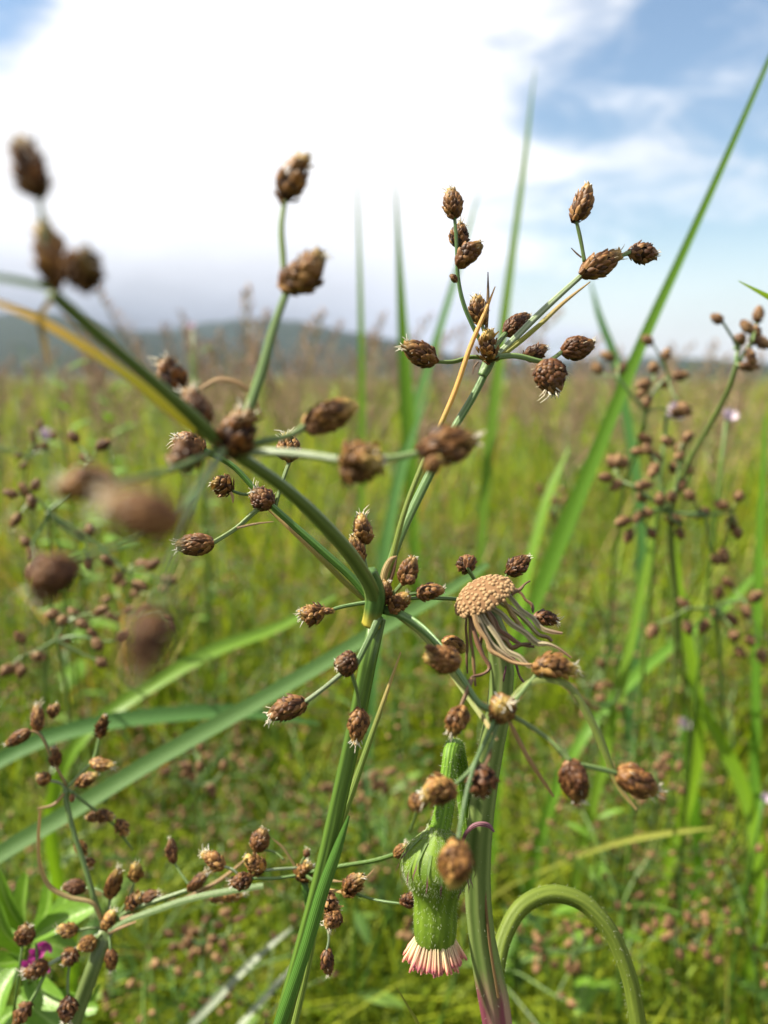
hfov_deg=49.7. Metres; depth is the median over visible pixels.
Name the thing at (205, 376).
seeding grass
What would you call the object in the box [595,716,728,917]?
sedge
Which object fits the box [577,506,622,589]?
sedge
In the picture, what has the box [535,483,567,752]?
sedge plant
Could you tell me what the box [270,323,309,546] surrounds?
seeding grass
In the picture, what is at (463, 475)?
sedge
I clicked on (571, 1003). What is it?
sedge
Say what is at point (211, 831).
sedge
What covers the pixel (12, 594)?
sedge
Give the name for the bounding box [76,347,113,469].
seeding grass
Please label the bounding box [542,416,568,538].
sedge
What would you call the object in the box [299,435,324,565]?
sedge
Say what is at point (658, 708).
sedge
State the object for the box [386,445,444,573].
sedge
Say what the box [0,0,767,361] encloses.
sky
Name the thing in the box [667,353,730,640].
seeding grass
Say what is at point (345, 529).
sedge
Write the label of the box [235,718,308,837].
sedge
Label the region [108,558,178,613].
sedge
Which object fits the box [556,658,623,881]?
sedge plant
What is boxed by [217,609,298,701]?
sedge
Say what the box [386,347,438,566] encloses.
seeding grass
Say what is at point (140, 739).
sedge
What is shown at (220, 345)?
seeding grass
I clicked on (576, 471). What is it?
sedge
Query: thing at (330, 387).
seeding grass
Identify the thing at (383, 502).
sedge
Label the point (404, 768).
sedge carpet
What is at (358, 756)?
sedge
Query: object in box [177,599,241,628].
sedge
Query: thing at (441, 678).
sedge
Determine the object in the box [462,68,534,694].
grass blade
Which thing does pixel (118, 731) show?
sedge
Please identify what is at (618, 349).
seeding grass
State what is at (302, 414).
seeding grass
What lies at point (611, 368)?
seeding grass
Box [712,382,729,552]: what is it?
seeding grass
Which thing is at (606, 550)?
sedge
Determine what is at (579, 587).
sedge
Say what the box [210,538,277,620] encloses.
sedge
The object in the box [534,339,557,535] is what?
seeding grass
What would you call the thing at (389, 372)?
seeding grass
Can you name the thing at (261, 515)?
sedge
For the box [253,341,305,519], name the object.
seeding grass
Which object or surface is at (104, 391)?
seeding grass
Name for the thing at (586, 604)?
sedge
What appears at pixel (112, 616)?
sedge plant
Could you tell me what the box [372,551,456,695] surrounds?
sedge
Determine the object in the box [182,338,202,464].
seeding grass
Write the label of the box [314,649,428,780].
sedge
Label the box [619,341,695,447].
seeding grass
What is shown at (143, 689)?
grass blade
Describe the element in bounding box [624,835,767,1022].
sedge
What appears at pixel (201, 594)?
sedge
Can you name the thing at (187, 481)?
sedge
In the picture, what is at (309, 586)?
sedge
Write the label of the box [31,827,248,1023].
sedge
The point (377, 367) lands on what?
seeding grass
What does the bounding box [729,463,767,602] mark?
sedge
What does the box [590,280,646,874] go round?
grass blade
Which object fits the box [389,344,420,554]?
seeding grass
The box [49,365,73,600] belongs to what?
seeding grass
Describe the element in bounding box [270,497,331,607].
sedge
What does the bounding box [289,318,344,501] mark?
seeding grass
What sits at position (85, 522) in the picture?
sedge
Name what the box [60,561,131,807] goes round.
sedge
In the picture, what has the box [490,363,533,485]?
seeding grass
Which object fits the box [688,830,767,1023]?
sedge
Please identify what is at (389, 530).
grass blade
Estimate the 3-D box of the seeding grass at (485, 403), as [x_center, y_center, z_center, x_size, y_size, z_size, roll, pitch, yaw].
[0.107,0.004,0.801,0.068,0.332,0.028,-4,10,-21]
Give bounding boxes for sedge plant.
[0,131,667,1023]
[0,419,75,763]
[0,605,130,1003]
[2,430,176,922]
[3,699,263,1023]
[101,579,169,840]
[161,742,227,959]
[162,907,245,1023]
[197,825,413,977]
[322,766,396,873]
[533,919,621,1023]
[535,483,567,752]
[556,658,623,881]
[587,334,693,798]
[598,431,744,956]
[623,305,767,992]
[632,752,685,885]
[642,911,723,1023]
[646,577,767,860]
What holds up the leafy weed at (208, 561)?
on the ground at (48, 378)
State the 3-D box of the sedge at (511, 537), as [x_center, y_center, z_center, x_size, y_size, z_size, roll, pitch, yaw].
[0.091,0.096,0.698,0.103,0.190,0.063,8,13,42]
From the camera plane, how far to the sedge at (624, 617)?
0.62 m
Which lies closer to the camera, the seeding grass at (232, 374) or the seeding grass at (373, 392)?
the seeding grass at (232, 374)
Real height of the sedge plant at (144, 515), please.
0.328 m
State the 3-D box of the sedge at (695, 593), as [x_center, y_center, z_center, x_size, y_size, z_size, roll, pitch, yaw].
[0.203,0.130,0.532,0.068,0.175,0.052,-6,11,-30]
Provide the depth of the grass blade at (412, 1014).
0.12 m
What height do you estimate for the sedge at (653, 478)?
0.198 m
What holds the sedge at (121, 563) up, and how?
on the ground at (48, 378)
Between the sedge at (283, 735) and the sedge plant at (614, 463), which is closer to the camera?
the sedge plant at (614, 463)
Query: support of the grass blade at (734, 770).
on the ground at (48, 378)
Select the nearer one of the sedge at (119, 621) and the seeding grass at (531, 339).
the sedge at (119, 621)
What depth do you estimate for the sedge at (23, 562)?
0.60 m
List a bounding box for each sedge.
[0,549,61,730]
[0,586,19,610]
[0,602,44,633]
[0,627,112,787]
[0,635,56,714]
[0,645,62,719]
[0,702,35,856]
[0,825,121,1023]
[1,417,29,532]
[1,468,59,632]
[2,518,99,699]
[2,656,60,806]
[3,809,151,999]
[5,713,167,893]
[6,591,89,711]
[8,701,154,846]
[9,607,106,800]
[28,720,252,938]
[30,740,159,875]
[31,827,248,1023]
[37,515,94,659]
[39,649,127,714]
[43,446,92,548]
[55,508,119,657]
[59,723,242,913]
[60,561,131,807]
[63,528,122,657]
[65,670,253,897]
[66,589,116,697]
[67,520,120,595]
[78,840,238,1023]
[96,822,275,1021]
[100,931,254,1023]
[103,406,136,528]
[104,592,181,748]
[108,488,149,650]
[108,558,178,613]
[117,721,321,1016]
[117,724,241,847]
[127,591,228,706]
[129,913,296,1023]
[130,780,323,1021]
[136,557,267,781]
[142,802,258,966]
[144,417,171,493]
[151,439,196,601]
[152,528,227,656]
[155,509,232,657]
[162,751,267,905]
[163,584,233,729]
[166,481,200,579]
[167,736,349,1023]
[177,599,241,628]
[179,547,255,695]
[180,515,238,615]
[181,468,247,562]
[195,904,402,1023]
[199,749,377,964]
[209,668,410,966]
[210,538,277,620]
[213,656,327,808]
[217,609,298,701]
[220,579,343,739]
[231,547,313,676]
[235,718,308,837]
[239,458,302,568]
[242,534,298,661]
[244,394,269,478]
[251,479,286,594]
[253,828,426,1023]
[268,518,347,630]
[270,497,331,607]
[274,765,400,1023]
[275,532,356,653]
[280,774,442,1016]
[284,570,326,656]
[298,447,343,567]
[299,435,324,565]
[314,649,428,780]
[315,690,410,747]
[315,740,412,868]
[321,495,356,592]
[322,617,456,872]
[324,532,408,743]
[325,399,371,524]
[327,768,453,1008]
[330,509,381,632]
[331,505,380,596]
[332,504,355,609]
[333,412,357,521]
[337,409,381,600]
[345,494,387,546]
[350,475,404,586]
[351,619,457,812]
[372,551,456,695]
[375,447,396,535]
[375,689,438,806]
[378,647,442,783]
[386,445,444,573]
[396,570,464,637]
[397,902,577,1023]
[406,526,465,718]
[418,691,534,925]
[419,515,464,671]
[419,559,459,740]
[437,511,548,699]
[444,521,493,636]
[448,416,493,543]
[452,468,501,574]
[465,639,552,820]
[488,501,520,556]
[494,712,638,1007]
[495,435,537,546]
[503,742,609,944]
[505,576,584,832]
[506,492,593,616]
[509,468,565,604]
[511,547,598,732]
[513,542,598,697]
[515,797,709,1023]
[517,723,614,880]
[523,452,581,541]
[523,582,651,876]
[525,624,643,761]
[526,601,626,737]
[540,548,713,824]
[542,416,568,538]
[547,442,605,564]
[547,700,706,941]
[547,799,651,956]
[552,583,617,619]
[552,713,682,889]
[554,573,661,741]
[556,589,626,661]
[559,451,607,603]
[562,691,674,835]
[566,494,608,622]
[567,542,621,644]
[569,585,663,714]
[576,474,608,539]
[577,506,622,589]
[579,679,681,816]
[579,855,746,1022]
[588,476,624,554]
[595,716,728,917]
[600,763,751,975]
[604,597,646,680]
[605,449,651,528]
[615,413,695,569]
[618,463,705,635]
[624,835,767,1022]
[625,469,671,492]
[629,519,705,665]
[630,447,716,583]
[647,563,742,832]
[651,544,689,617]
[651,580,767,827]
[654,471,693,586]
[654,500,703,614]
[656,664,735,833]
[660,730,767,938]
[666,493,730,632]
[667,653,750,759]
[669,888,767,1002]
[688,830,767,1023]
[692,413,735,548]
[693,465,731,492]
[699,371,767,523]
[703,751,767,813]
[704,564,766,709]
[705,472,744,611]
[706,563,766,656]
[710,628,767,792]
[717,657,767,776]
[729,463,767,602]
[738,621,767,635]
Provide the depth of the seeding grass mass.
1.08 m
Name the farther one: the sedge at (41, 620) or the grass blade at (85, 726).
the sedge at (41, 620)
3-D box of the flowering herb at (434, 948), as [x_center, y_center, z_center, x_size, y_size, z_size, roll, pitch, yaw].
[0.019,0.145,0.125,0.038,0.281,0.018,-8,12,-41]
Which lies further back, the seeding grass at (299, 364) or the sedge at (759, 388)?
the sedge at (759, 388)
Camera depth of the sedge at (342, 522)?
0.93 m
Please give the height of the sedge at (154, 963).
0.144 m
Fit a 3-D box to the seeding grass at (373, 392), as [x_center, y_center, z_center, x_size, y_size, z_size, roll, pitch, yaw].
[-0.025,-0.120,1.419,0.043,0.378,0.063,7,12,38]
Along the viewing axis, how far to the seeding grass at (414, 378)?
0.77 m
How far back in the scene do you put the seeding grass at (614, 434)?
0.99 m
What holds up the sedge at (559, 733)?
on the ground at (48, 378)
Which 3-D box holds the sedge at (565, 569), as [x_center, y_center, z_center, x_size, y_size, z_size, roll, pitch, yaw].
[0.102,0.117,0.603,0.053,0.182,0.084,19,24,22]
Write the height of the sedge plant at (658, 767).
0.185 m
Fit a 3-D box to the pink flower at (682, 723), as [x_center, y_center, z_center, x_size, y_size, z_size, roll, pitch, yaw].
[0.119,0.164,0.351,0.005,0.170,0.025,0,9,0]
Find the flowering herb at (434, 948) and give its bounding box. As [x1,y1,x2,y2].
[395,574,646,1023]
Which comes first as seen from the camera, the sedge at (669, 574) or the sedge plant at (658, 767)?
the sedge plant at (658, 767)
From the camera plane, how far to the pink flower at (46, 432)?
0.44 m
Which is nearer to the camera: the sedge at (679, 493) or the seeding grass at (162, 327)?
the sedge at (679, 493)
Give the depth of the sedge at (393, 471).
1.06 m
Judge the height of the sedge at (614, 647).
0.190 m
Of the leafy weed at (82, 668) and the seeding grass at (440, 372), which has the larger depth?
the seeding grass at (440, 372)
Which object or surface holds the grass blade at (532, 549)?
on the ground at (48, 378)
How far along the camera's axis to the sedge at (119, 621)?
0.54 m
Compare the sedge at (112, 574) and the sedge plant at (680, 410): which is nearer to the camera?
the sedge plant at (680, 410)
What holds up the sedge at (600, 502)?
on the ground at (48, 378)
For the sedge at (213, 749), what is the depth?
0.40 m
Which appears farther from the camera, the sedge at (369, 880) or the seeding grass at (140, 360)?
the seeding grass at (140, 360)
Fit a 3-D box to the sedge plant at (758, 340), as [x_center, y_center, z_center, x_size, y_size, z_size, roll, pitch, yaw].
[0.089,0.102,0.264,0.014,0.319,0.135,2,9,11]
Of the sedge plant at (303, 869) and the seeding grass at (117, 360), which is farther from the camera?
the seeding grass at (117, 360)
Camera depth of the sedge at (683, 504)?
0.88 m
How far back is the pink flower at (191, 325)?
0.48 m
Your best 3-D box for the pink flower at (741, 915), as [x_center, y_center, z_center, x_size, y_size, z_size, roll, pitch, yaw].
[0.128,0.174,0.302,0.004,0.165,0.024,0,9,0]
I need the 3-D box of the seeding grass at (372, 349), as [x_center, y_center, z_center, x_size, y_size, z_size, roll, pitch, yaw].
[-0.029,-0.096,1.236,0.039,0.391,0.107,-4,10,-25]
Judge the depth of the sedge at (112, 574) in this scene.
0.73 m
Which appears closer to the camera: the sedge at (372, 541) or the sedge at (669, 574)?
the sedge at (372, 541)
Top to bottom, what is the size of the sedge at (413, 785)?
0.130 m
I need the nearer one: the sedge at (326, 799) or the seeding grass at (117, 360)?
the sedge at (326, 799)
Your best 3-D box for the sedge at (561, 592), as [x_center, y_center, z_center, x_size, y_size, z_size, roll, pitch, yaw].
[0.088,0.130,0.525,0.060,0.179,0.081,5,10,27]
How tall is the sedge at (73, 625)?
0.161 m
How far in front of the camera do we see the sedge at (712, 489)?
1.17 m
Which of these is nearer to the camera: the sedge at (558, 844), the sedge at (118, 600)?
the sedge at (558, 844)
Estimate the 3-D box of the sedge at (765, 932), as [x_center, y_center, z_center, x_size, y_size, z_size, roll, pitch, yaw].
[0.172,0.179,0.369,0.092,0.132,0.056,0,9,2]
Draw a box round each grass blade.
[0,562,489,862]
[0,704,319,767]
[44,595,335,992]
[189,927,291,1023]
[238,970,287,1023]
[356,178,365,752]
[357,384,431,911]
[366,182,481,628]
[395,181,418,761]
[396,987,419,1023]
[421,827,713,984]
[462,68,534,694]
[472,57,767,1023]
[491,448,569,903]
[505,559,767,1000]
[555,527,653,1017]
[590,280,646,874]
[642,531,705,1003]
[661,700,704,968]
[685,672,766,1023]
[707,416,766,1011]
[739,281,767,299]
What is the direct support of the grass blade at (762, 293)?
on the ground at (48, 378)
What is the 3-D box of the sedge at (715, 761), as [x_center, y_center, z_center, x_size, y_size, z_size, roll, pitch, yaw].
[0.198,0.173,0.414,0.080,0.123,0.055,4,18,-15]
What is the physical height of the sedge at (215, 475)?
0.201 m
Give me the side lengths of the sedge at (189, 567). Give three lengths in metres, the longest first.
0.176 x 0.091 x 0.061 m
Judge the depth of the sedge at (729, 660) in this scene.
0.56 m
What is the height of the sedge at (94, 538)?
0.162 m
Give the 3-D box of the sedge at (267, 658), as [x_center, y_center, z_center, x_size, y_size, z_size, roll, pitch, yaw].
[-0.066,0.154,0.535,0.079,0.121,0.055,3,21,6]
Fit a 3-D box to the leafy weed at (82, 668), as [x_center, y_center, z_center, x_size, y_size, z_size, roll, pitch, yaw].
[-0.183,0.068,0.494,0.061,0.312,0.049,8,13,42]
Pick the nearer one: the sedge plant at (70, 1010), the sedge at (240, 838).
the sedge plant at (70, 1010)
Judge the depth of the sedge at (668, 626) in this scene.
0.51 m
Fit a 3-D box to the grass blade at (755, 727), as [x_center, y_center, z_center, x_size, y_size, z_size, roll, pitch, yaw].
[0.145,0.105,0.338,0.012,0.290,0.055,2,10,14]
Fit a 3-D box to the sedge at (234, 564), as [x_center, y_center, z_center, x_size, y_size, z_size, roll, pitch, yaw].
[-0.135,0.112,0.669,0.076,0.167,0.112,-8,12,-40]
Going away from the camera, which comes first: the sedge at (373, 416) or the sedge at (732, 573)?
the sedge at (732, 573)
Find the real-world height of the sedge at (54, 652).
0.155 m
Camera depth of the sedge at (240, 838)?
0.38 m
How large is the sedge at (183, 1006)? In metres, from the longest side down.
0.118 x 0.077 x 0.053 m
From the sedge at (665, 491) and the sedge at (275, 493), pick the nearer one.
the sedge at (665, 491)
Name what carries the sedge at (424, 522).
on the ground at (48, 378)
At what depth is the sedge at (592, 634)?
0.55 m
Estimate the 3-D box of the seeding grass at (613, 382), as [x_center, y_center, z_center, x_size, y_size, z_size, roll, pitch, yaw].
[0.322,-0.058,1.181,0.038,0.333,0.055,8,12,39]
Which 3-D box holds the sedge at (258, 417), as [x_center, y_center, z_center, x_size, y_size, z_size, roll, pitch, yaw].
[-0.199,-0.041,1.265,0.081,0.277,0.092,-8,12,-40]
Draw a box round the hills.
[0,312,767,375]
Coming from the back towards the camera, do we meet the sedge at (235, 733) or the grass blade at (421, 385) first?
the grass blade at (421, 385)
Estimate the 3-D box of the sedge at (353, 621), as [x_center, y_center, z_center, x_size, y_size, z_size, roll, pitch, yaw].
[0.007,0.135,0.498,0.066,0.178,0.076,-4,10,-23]
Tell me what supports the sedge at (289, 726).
on the ground at (48, 378)
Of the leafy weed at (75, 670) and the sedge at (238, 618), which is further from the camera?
the sedge at (238, 618)
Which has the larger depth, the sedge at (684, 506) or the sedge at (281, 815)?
the sedge at (684, 506)
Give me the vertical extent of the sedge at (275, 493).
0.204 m
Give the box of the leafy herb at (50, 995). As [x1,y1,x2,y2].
[0,870,100,1023]
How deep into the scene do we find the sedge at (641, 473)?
1.12 m
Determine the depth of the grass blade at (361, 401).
0.49 m
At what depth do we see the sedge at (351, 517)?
0.91 m
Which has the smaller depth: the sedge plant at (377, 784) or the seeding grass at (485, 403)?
the sedge plant at (377, 784)
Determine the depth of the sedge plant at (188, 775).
0.24 m
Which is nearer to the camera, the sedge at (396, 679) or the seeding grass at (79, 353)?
the sedge at (396, 679)
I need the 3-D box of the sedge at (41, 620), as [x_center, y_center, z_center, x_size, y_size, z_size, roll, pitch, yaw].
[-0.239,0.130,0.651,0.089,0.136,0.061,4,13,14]
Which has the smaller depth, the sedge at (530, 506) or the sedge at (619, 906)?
the sedge at (619, 906)
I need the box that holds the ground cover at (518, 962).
[0,416,767,1023]
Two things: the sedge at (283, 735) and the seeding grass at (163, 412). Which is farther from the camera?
the seeding grass at (163, 412)
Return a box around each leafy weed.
[36,360,124,757]
[47,473,108,878]
[81,381,160,673]
[189,346,226,687]
[555,808,642,1023]
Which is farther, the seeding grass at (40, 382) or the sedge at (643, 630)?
the seeding grass at (40, 382)
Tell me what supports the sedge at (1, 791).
on the ground at (48, 378)
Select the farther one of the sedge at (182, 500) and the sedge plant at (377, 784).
the sedge at (182, 500)
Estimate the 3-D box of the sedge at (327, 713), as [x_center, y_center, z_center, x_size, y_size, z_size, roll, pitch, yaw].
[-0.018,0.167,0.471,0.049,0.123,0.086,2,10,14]
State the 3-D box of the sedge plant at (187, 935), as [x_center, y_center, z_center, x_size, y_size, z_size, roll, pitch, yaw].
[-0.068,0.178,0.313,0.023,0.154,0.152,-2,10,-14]
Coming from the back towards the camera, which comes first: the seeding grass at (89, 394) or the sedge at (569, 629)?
the seeding grass at (89, 394)
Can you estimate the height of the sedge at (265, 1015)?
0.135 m
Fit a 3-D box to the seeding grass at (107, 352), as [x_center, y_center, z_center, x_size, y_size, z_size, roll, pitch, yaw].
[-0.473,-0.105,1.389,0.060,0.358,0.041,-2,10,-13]
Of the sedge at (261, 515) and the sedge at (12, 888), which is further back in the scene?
the sedge at (261, 515)
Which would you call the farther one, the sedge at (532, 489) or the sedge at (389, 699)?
the sedge at (532, 489)
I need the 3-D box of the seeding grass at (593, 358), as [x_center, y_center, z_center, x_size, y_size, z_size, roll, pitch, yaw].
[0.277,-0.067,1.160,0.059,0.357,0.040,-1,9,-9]
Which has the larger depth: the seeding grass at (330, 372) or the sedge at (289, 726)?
the seeding grass at (330, 372)
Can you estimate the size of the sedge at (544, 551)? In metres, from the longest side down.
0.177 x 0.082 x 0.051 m
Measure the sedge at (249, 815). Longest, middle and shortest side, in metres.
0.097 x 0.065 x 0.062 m
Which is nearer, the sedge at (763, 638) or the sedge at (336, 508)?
the sedge at (763, 638)
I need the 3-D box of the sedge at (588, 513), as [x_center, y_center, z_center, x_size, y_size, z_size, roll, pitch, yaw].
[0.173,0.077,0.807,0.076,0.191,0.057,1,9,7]
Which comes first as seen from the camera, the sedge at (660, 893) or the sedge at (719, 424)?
the sedge at (660, 893)
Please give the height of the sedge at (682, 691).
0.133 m
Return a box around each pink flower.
[39,427,78,774]
[186,321,215,777]
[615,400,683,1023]
[649,717,690,986]
[665,407,738,1023]
[723,792,767,1023]
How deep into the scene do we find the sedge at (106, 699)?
0.47 m
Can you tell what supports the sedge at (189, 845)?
on the ground at (48, 378)
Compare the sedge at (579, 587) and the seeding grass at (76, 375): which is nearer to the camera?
the sedge at (579, 587)
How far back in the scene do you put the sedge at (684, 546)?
0.82 m
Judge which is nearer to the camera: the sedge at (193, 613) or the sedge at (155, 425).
the sedge at (193, 613)
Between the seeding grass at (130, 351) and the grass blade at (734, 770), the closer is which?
the grass blade at (734, 770)
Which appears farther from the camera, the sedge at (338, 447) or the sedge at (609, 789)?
the sedge at (338, 447)
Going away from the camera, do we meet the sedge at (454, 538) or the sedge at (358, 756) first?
the sedge at (358, 756)
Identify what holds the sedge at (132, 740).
on the ground at (48, 378)
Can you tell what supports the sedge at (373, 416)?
on the ground at (48, 378)
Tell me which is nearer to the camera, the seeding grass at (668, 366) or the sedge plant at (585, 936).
the sedge plant at (585, 936)
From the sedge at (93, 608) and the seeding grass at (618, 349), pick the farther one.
the seeding grass at (618, 349)
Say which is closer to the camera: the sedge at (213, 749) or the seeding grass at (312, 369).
the sedge at (213, 749)
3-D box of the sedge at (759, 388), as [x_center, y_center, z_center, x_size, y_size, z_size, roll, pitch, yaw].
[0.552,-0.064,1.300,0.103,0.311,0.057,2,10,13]
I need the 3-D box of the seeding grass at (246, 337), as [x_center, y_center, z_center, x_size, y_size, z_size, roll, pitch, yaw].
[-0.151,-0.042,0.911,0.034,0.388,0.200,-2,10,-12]
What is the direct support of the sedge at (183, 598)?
on the ground at (48, 378)
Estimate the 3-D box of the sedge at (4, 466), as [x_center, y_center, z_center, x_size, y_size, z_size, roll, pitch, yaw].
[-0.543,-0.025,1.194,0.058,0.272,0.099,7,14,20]
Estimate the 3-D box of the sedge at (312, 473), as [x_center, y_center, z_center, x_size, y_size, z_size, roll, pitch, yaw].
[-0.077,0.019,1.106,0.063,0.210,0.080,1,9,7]
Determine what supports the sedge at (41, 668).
on the ground at (48, 378)
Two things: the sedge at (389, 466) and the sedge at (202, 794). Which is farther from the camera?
the sedge at (389, 466)
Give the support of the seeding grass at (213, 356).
on the ground at (48, 378)
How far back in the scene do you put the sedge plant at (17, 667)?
0.20 m
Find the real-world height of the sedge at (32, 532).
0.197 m
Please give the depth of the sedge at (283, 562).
0.69 m
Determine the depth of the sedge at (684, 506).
0.80 m
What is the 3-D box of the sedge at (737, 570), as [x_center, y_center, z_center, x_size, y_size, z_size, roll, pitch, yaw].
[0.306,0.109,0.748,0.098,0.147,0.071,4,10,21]
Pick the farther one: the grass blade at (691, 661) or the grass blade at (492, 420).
the grass blade at (492, 420)
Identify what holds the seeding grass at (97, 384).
on the ground at (48, 378)
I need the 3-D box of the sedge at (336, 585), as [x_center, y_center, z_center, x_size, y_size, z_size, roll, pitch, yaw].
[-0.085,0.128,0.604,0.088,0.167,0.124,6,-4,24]
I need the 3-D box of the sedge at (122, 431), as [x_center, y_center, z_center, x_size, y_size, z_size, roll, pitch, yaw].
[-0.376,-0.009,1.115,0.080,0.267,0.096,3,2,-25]
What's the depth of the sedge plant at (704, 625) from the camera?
0.25 m
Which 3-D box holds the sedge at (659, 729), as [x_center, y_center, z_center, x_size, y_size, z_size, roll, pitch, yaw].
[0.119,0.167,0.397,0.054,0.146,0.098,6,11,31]
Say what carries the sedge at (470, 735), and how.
on the ground at (48, 378)
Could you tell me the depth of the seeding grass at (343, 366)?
1.43 m
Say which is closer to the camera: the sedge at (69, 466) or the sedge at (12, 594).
the sedge at (12, 594)
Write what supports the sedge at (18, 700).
on the ground at (48, 378)
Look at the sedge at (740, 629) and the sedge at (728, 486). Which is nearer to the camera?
the sedge at (740, 629)
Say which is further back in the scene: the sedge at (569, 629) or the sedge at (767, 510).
the sedge at (767, 510)
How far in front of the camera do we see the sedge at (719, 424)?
0.98 m
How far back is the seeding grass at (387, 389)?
1.20 m
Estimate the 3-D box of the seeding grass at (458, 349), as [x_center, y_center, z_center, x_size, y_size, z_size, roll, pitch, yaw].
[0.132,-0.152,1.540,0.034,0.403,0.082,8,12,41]
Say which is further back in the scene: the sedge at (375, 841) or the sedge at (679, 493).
the sedge at (679, 493)
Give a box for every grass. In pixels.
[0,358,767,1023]
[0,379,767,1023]
[21,356,46,540]
[21,377,47,424]
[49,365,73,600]
[55,363,84,449]
[64,315,172,588]
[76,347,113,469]
[81,353,152,584]
[81,364,102,436]
[84,350,109,515]
[88,366,105,460]
[95,288,183,496]
[110,348,197,519]
[126,366,212,513]
[128,336,146,485]
[160,322,198,567]
[164,338,262,567]
[177,309,235,489]
[178,321,230,512]
[182,329,245,596]
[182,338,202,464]
[203,339,233,673]
[215,328,250,472]
[217,306,272,561]
[228,283,258,547]
[244,335,303,593]
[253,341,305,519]
[268,372,355,515]
[270,307,326,606]
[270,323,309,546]
[273,338,315,503]
[279,356,357,472]
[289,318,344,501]
[306,342,334,486]
[317,353,335,497]
[326,325,458,584]
[336,349,357,437]
[348,311,388,492]
[355,311,434,489]
[357,330,379,489]
[364,336,394,452]
[368,337,460,589]
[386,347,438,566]
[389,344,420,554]
[411,363,431,668]
[418,305,563,485]
[426,326,448,560]
[430,358,473,554]
[444,321,468,510]
[454,337,508,579]
[471,343,517,556]
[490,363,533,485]
[500,337,546,511]
[503,364,675,611]
[514,344,576,624]
[522,364,536,506]
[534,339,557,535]
[550,360,583,628]
[563,336,602,575]
[601,352,623,547]
[601,357,628,550]
[605,344,623,471]
[606,361,624,473]
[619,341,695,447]
[665,358,684,441]
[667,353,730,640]
[695,360,747,647]
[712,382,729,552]
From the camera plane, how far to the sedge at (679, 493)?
0.96 m
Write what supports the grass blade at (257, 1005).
on the ground at (48, 378)
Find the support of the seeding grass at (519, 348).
on the ground at (48, 378)
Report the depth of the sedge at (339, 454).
1.19 m
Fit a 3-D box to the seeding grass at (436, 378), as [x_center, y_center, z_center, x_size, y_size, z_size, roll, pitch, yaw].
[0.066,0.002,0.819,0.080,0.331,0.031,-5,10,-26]
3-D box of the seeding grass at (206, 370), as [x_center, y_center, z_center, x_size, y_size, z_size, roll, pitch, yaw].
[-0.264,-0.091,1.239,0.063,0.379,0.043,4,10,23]
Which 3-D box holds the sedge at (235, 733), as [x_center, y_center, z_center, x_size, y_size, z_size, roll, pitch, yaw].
[-0.070,0.172,0.382,0.097,0.142,0.056,-1,9,-4]
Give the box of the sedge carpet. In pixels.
[0,338,767,1023]
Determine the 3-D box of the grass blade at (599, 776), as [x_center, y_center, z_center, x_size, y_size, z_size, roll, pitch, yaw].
[0.079,0.126,0.327,0.012,0.252,0.046,-5,11,-28]
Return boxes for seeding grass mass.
[0,333,767,598]
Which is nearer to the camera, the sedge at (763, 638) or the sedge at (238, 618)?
the sedge at (763, 638)
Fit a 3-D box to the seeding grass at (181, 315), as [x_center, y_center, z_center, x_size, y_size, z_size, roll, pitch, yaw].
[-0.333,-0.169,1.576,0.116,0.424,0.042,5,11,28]
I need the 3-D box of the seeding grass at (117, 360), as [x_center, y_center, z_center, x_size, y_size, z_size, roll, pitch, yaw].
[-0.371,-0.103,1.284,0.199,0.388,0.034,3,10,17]
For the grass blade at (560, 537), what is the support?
on the ground at (48, 378)
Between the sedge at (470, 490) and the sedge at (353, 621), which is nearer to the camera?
the sedge at (353, 621)
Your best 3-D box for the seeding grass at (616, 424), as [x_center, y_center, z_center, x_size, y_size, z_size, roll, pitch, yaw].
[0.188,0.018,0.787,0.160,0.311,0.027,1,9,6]
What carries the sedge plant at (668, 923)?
on the ground at (48, 378)
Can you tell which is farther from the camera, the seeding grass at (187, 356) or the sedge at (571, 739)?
the seeding grass at (187, 356)
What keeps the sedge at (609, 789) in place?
on the ground at (48, 378)
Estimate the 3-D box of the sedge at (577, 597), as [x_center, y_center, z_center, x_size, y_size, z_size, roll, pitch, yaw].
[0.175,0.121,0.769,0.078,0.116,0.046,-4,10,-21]
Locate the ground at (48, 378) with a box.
[0,376,767,1023]
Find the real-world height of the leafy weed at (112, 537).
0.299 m
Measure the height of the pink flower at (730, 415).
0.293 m
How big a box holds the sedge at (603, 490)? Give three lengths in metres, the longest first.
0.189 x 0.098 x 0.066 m
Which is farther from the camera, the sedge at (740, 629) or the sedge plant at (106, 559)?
the sedge at (740, 629)
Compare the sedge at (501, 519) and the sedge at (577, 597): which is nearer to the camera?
the sedge at (577, 597)
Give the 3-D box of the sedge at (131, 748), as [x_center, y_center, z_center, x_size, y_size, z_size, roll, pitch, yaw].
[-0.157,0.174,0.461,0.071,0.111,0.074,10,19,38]
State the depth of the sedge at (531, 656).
0.49 m
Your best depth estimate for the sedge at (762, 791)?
0.42 m
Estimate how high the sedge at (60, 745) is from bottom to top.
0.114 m
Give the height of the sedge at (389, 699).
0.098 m
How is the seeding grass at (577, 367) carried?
on the ground at (48, 378)
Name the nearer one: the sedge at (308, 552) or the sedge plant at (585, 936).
the sedge plant at (585, 936)

